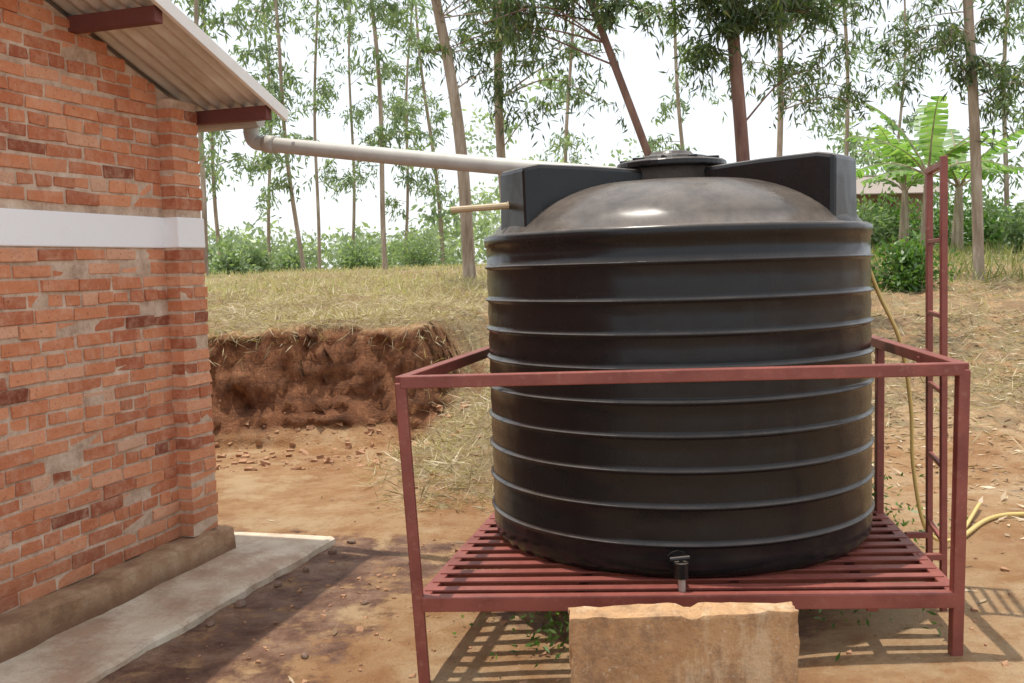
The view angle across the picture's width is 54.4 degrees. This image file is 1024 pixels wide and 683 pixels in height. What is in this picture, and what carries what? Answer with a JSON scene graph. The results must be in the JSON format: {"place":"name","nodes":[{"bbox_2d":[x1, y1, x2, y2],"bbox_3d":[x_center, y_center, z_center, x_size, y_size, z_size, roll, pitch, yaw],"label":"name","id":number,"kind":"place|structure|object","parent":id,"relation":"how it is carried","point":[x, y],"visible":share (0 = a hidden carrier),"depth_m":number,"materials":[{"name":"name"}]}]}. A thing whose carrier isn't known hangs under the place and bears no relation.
{"place":"outdoors","nodes":[
{"label":"outdoors","id":0,"kind":"place"},
{"bbox_2d":[0,532,335,682],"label":"concrete path","id":1,"kind":"structure","parent":0,"point":[96,649],"depth_m":4.36,"materials":[{"name":"grey concrete"}]},
{"bbox_2d":[96,247,1023,682],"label":"ground","id":2,"kind":"structure","parent":0,"point":[330,379],"depth_m":6.05,"materials":[{"name":"soil"}]},
{"bbox_2d":[0,525,235,662],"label":"plinth","id":3,"kind":"structure","parent":2,"relation":"on","point":[30,625],"depth_m":4.43,"materials":[{"name":"beige concrete"}]},
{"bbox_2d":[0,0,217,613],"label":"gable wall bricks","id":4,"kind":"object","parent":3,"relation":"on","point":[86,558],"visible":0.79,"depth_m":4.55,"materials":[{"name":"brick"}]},
{"bbox_2d":[0,208,204,247],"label":"white band","id":5,"kind":"object","parent":4,"relation":"attached to","point":[31,228],"visible":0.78,"depth_m":4.55,"materials":[{"name":"paint"}]},
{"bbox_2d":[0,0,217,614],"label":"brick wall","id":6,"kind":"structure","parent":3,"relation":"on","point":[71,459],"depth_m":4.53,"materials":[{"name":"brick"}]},
{"bbox_2d":[206,620,214,626],"bbox_3d":[-1.302,1.218,4.300,0.038,0.028,0.054,-2,4,0],"label":"stone","id":7,"kind":"object","parent":2,"relation":"on","point":[210,623],"visible":1,"depth_m":4.29,"materials":[{"name":"stone"}]},
{"bbox_2d":[180,0,278,276],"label":"eucalyptus tree","id":8,"kind":"object","parent":2,"relation":"on","point":[215,22],"visible":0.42,"depth_m":21.62,"materials":[{"name":"green plant"}]},
{"bbox_2d":[208,236,260,274],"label":"bush","id":9,"kind":"object","parent":2,"relation":"on","point":[232,262],"visible":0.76,"depth_m":24.69,"materials":[{"name":"green plant"}]},
{"bbox_2d":[174,0,306,260],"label":"eucalyptus tree","id":10,"kind":"object","parent":2,"relation":"on","point":[235,156],"visible":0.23,"depth_m":27.63,"materials":[{"name":"green plant"}]},
{"bbox_2d":[234,599,246,607],"bbox_3d":[-1.232,1.193,4.519,0.057,0.044,0.062,-2,4,0],"label":"stone","id":11,"kind":"object","parent":2,"relation":"on","point":[240,603],"visible":1,"depth_m":4.50,"materials":[{"name":"stone"}]},
{"bbox_2d":[238,242,277,273],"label":"bush","id":12,"kind":"object","parent":2,"relation":"on","point":[260,258],"visible":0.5,"depth_m":27.63,"materials":[{"name":"green plant"}]},
{"bbox_2d":[225,0,316,270],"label":"eucalyptus tree","id":13,"kind":"object","parent":2,"relation":"on","point":[282,83],"visible":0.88,"depth_m":26.43,"materials":[{"name":"green plant"}]},
{"bbox_2d":[274,581,281,586],"bbox_3d":[-1.133,1.175,4.819,0.039,0.030,0.056,-2,4,0],"label":"stone","id":14,"kind":"object","parent":2,"relation":"on","point":[277,583],"visible":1,"depth_m":4.80,"materials":[{"name":"brown stone"}]},
{"bbox_2d":[229,0,328,257],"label":"eucalyptus tree","id":15,"kind":"object","parent":2,"relation":"on","point":[251,168],"visible":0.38,"depth_m":35.10,"materials":[{"name":"green plant"}]},
{"bbox_2d":[268,239,328,271],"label":"bush","id":16,"kind":"object","parent":2,"relation":"on","point":[288,260],"visible":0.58,"depth_m":32.77,"materials":[{"name":"green plant"}]},
{"bbox_2d":[301,652,308,658],"bbox_3d":[-0.812,1.232,3.901,0.029,0.031,0.044,-2,4,0],"label":"stone","id":17,"kind":"object","parent":2,"relation":"on","point":[304,655],"visible":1,"depth_m":3.89,"materials":[{"name":"beige stone"}]},
{"bbox_2d":[280,0,358,270],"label":"eucalyptus tree","id":18,"kind":"object","parent":2,"relation":"on","point":[325,93],"visible":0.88,"depth_m":32.42,"materials":[{"name":"green plant"}]},
{"bbox_2d":[328,548,336,553],"bbox_3d":[-0.965,1.129,5.348,0.048,0.041,0.038,-2,4,0],"label":"stone","id":19,"kind":"object","parent":2,"relation":"on","point":[332,551],"visible":1,"depth_m":5.33,"materials":[{"name":"brown stone"}]},
{"bbox_2d":[346,539,355,543],"bbox_3d":[-0.896,1.114,5.547,0.054,0.032,0.054,-2,4,0],"label":"stone","id":20,"kind":"object","parent":2,"relation":"on","point":[350,541],"visible":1,"depth_m":5.53,"materials":[{"name":"brown stone"}]},
{"bbox_2d":[330,235,398,269],"bbox_3d":[-4.455,-2.427,29.661,1.729,1.590,2.280,-5,5,-32],"label":"bush","id":21,"kind":"object","parent":2,"relation":"on","point":[359,257],"visible":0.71,"depth_m":29.64,"materials":[{"name":"green plant"}]},
{"bbox_2d":[361,600,368,604],"bbox_3d":[-0.663,1.182,4.499,0.038,0.024,0.027,-2,4,0],"label":"stone","id":22,"kind":"object","parent":2,"relation":"on","point":[364,602],"visible":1,"depth_m":4.49,"materials":[{"name":"beige stone"}]},
{"bbox_2d":[324,0,406,249],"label":"eucalyptus tree","id":23,"kind":"object","parent":2,"relation":"on","point":[358,113],"visible":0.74,"depth_m":39.18,"materials":[{"name":"green plant"}]},
{"bbox_2d":[311,0,444,269],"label":"eucalyptus tree","id":24,"kind":"object","parent":2,"relation":"on","point":[379,10],"visible":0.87,"depth_m":23.59,"materials":[{"name":"green plant"}]},
{"bbox_2d":[372,2,455,264],"bbox_3d":[-3.716,-9.292,37.426,3.026,13.326,2.669,-2,4,0],"label":"eucalyptus tree","id":25,"kind":"object","parent":2,"relation":"on","point":[426,179],"visible":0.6,"depth_m":37.51,"materials":[{"name":"green plant"}]},
{"bbox_2d":[373,0,457,260],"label":"eucalyptus tree","id":26,"kind":"object","parent":2,"relation":"on","point":[409,181],"visible":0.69,"depth_m":34.55,"materials":[{"name":"green plant"}]},
{"bbox_2d":[378,228,453,268],"bbox_3d":[-3.370,-2.918,33.682,2.855,1.761,2.349,-5,6,-40],"label":"bush","id":27,"kind":"object","parent":2,"relation":"on","point":[419,257],"visible":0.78,"depth_m":33.57,"materials":[{"name":"green plant"}]},
{"bbox_2d":[416,0,551,280],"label":"eucalyptus tree","id":28,"kind":"object","parent":2,"relation":"on","point":[466,225],"visible":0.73,"depth_m":14.88,"materials":[{"name":"green plant"}]},
{"bbox_2d":[427,0,634,202],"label":"eucalyptus tree","id":29,"kind":"object","parent":2,"relation":"on","point":[498,97],"visible":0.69,"depth_m":16.56,"materials":[{"name":"green plant"}]},
{"bbox_2d":[406,0,656,155],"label":"eucalyptus tree","id":30,"kind":"object","parent":2,"relation":"on","point":[512,10],"visible":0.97,"depth_m":9.90,"materials":[{"name":"green plant"}]},
{"bbox_2d":[539,1,633,164],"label":"eucalyptus tree","id":31,"kind":"object","parent":2,"relation":"on","point":[565,142],"visible":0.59,"depth_m":31.55,"materials":[{"name":"green plant"}]},
{"bbox_2d":[186,399,1012,682],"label":"soil clods","id":32,"kind":"object","parent":2,"relation":"on","point":[348,444],"visible":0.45,"depth_m":7.82,"materials":[{"name":"brown soil"}]},
{"bbox_2d":[204,237,1023,300],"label":"grass","id":33,"kind":"structure","parent":2,"relation":"on","point":[455,266],"depth_m":15.41,"materials":[{"name":"green plant"}]},
{"bbox_2d":[205,253,1023,514],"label":"dry grass","id":34,"kind":"structure","parent":2,"relation":"on","point":[395,301],"depth_m":9.79,"materials":[{"name":"beige plant"}]},
{"bbox_2d":[207,68,1023,271],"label":"background trees","id":35,"kind":"object","parent":2,"relation":"on","point":[484,222],"visible":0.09,"depth_m":42.46,"materials":[{"name":"green plant"}]},
{"bbox_2d":[267,303,1023,682],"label":"fallen leaves","id":36,"kind":"object","parent":2,"relation":"on","point":[919,433],"visible":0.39,"depth_m":6.73,"materials":[{"name":"brown plant"}]},
{"bbox_2d":[628,1,727,156],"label":"eucalyptus tree","id":37,"kind":"object","parent":2,"relation":"on","point":[664,106],"visible":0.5,"depth_m":29.57,"materials":[{"name":"green plant"}]},
{"bbox_2d":[395,156,970,682],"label":"steel tank stand","id":38,"kind":"object","parent":2,"relation":"on","point":[487,566],"visible":0.67,"depth_m":3.60,"materials":[{"name":"red metal"}]},
{"bbox_2d":[451,150,874,591],"bbox_3d":[0.724,0.043,4.427,1.668,1.756,1.668,2,6,41],"label":"water tank","id":39,"kind":"object","parent":38,"relation":"on","point":[676,259],"visible":0.95,"depth_m":3.71,"materials":[{"name":"black plastic"}]},
{"bbox_2d":[243,128,616,174],"bbox_3d":[-0.437,-0.942,4.993,2.238,0.467,0.094,0,5,25],"label":"rainwater pipe","id":40,"kind":"object","parent":39,"relation":"attached to","point":[254,139],"visible":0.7,"depth_m":5.05,"materials":[{"name":"grey plastic"}]},
{"bbox_2d":[568,602,799,682],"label":"concrete splash block","id":41,"kind":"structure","parent":2,"relation":"on","point":[713,642],"depth_m":3.20,"materials":[{"name":"concrete"}]},
{"bbox_2d":[434,462,967,666],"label":"weeds","id":42,"kind":"object","parent":2,"relation":"on","point":[550,637],"visible":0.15,"depth_m":3.89,"materials":[{"name":"green plant"}]},
{"bbox_2d":[634,0,847,161],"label":"eucalyptus tree","id":43,"kind":"object","parent":2,"relation":"on","point":[736,22],"visible":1,"depth_m":9.88,"materials":[{"name":"green plant"}]},
{"bbox_2d":[721,0,890,156],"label":"eucalyptus tree","id":44,"kind":"object","parent":2,"relation":"on","point":[847,93],"visible":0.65,"depth_m":13.79,"materials":[{"name":"green plant"}]},
{"bbox_2d":[789,0,902,188],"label":"eucalyptus tree","id":45,"kind":"object","parent":2,"relation":"on","point":[846,115],"visible":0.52,"depth_m":27.68,"materials":[{"name":"green plant"}]},
{"bbox_2d":[857,188,912,251],"bbox_3d":[7.726,-2.504,21.714,1.730,1.686,1.540,1,5,34],"label":"bush","id":46,"kind":"object","parent":2,"relation":"on","point":[879,226],"visible":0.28,"depth_m":21.60,"materials":[{"name":"green plant"}]},
{"bbox_2d":[857,184,936,250],"bbox_3d":[9.977,-3.113,27.017,3.014,2.367,2.573,0,5,27],"label":"bush","id":47,"kind":"object","parent":2,"relation":"on","point":[892,212],"visible":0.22,"depth_m":26.64,"materials":[{"name":"green plant"}]},
{"bbox_2d":[856,175,939,242],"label":"distant house","id":48,"kind":"structure","parent":2,"relation":"on","point":[874,191],"depth_m":34.30,"materials":[{"name":"beige wood"}]},
{"bbox_2d":[851,0,951,215],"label":"eucalyptus tree","id":49,"kind":"object","parent":2,"relation":"on","point":[906,119],"visible":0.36,"depth_m":37.41,"materials":[{"name":"green plant"}]},
{"bbox_2d":[855,125,966,245],"bbox_3d":[9.612,-3.563,23.667,2.750,3.004,3.137,-2,4,0],"label":"banana plant","id":50,"kind":"object","parent":2,"relation":"on","point":[911,179],"visible":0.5,"depth_m":23.76,"materials":[{"name":"green plant"}]},
{"bbox_2d":[871,229,964,293],"bbox_3d":[4.732,-0.860,11.927,1.232,0.973,1.056,-2,4,0],"label":"bush","id":51,"kind":"object","parent":2,"relation":"on","point":[910,275],"visible":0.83,"depth_m":11.84,"materials":[{"name":"green plant"}]},
{"bbox_2d":[871,272,980,542],"bbox_3d":[2.121,0.249,4.871,1.202,1.406,0.215,-6,6,-41],"label":"hose","id":52,"kind":"object","parent":2,"relation":"on","point":[908,385],"visible":0.73,"depth_m":4.63,"materials":[{"name":"yellow rubber"}]},
{"bbox_2d":[833,0,1023,280],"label":"eucalyptus tree","id":53,"kind":"object","parent":2,"relation":"on","point":[972,67],"visible":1,"depth_m":12.85,"materials":[{"name":"green plant"}]},
{"bbox_2d":[846,96,1016,248],"bbox_3d":[8.273,-3.289,19.893,3.345,3.188,2.879,0,5,18],"label":"banana plant","id":54,"kind":"object","parent":2,"relation":"on","point":[932,129],"visible":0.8,"depth_m":19.60,"materials":[{"name":"green plant"}]},
{"bbox_2d":[888,180,984,249],"bbox_3d":[11.148,-3.026,25.911,2.772,2.689,2.834,-2,4,0],"label":"bush","id":55,"kind":"object","parent":2,"relation":"on","point":[936,229],"visible":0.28,"depth_m":25.74,"materials":[{"name":"green plant"}]},
{"bbox_2d":[863,122,1023,251],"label":"banana plant","id":56,"kind":"object","parent":2,"relation":"on","point":[958,220],"visible":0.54,"depth_m":21.78,"materials":[{"name":"green plant"}]},
{"bbox_2d":[933,185,1023,249],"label":"bush","id":57,"kind":"object","parent":2,"relation":"on","point":[988,235],"visible":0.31,"depth_m":23.82,"materials":[{"name":"green plant"}]},
{"bbox_2d":[956,0,1023,130],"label":"eucalyptus tree","id":58,"kind":"object","parent":2,"relation":"on","point":[1021,63],"visible":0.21,"depth_m":32.52,"materials":[{"name":"green plant"}]},
{"bbox_2d":[958,0,1023,222],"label":"eucalyptus tree","id":59,"kind":"object","parent":2,"relation":"on","point":[1019,27],"visible":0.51,"depth_m":25.61,"materials":[{"name":"green plant"}]},
{"bbox_2d":[966,512,1023,536],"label":"hose","id":60,"kind":"object","parent":2,"relation":"on","point":[973,528],"visible":0.9,"depth_m":5.13,"materials":[{"name":"yellow rubber"}]},
{"bbox_2d":[983,198,1023,251],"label":"bush","id":61,"kind":"object","parent":2,"relation":"on","point":[1013,228],"visible":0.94,"depth_m":19.91,"materials":[{"name":"green plant"}]},
{"bbox_2d":[172,0,1023,268],"label":"sky","id":62,"kind":"structure","parent":0,"point":[704,129],"materials":[{"name":"white"}]},
{"bbox_3d":[-6.868,-1.314,1.888,8.788,1.182,3.350,0,5,17],"label":"roof sheet on the back slope","id":63,"kind":"object","parent":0,"visible":0},
{"bbox_2d":[45,0,271,110],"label":"roof sheet slope","id":64,"kind":"structure","parent":63,"relation":"on","point":[169,58],"depth_m":4.80,"materials":[{"name":"metal"}]},
{"bbox_2d":[65,5,271,125],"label":"purlins","id":65,"kind":"object","parent":64,"relation":"attached to","point":[117,19],"visible":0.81,"depth_m":4.39,"materials":[{"name":"red wood"}]},
{"bbox_2d":[150,0,288,120],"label":"barge board","id":66,"kind":"object","parent":64,"relation":"attached to","point":[190,28],"visible":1,"depth_m":4.68,"materials":[{"name":"paint"}]},
{"bbox_2d":[198,121,264,132],"bbox_3d":[-5.465,-1.143,6.641,8.620,0.050,0.100,0,5,17],"label":"gutter","id":67,"kind":"object","parent":64,"relation":"attached to","point":[234,126],"visible":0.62,"depth_m":5.38,"materials":[{"name":"grey plastic"}]}
]}

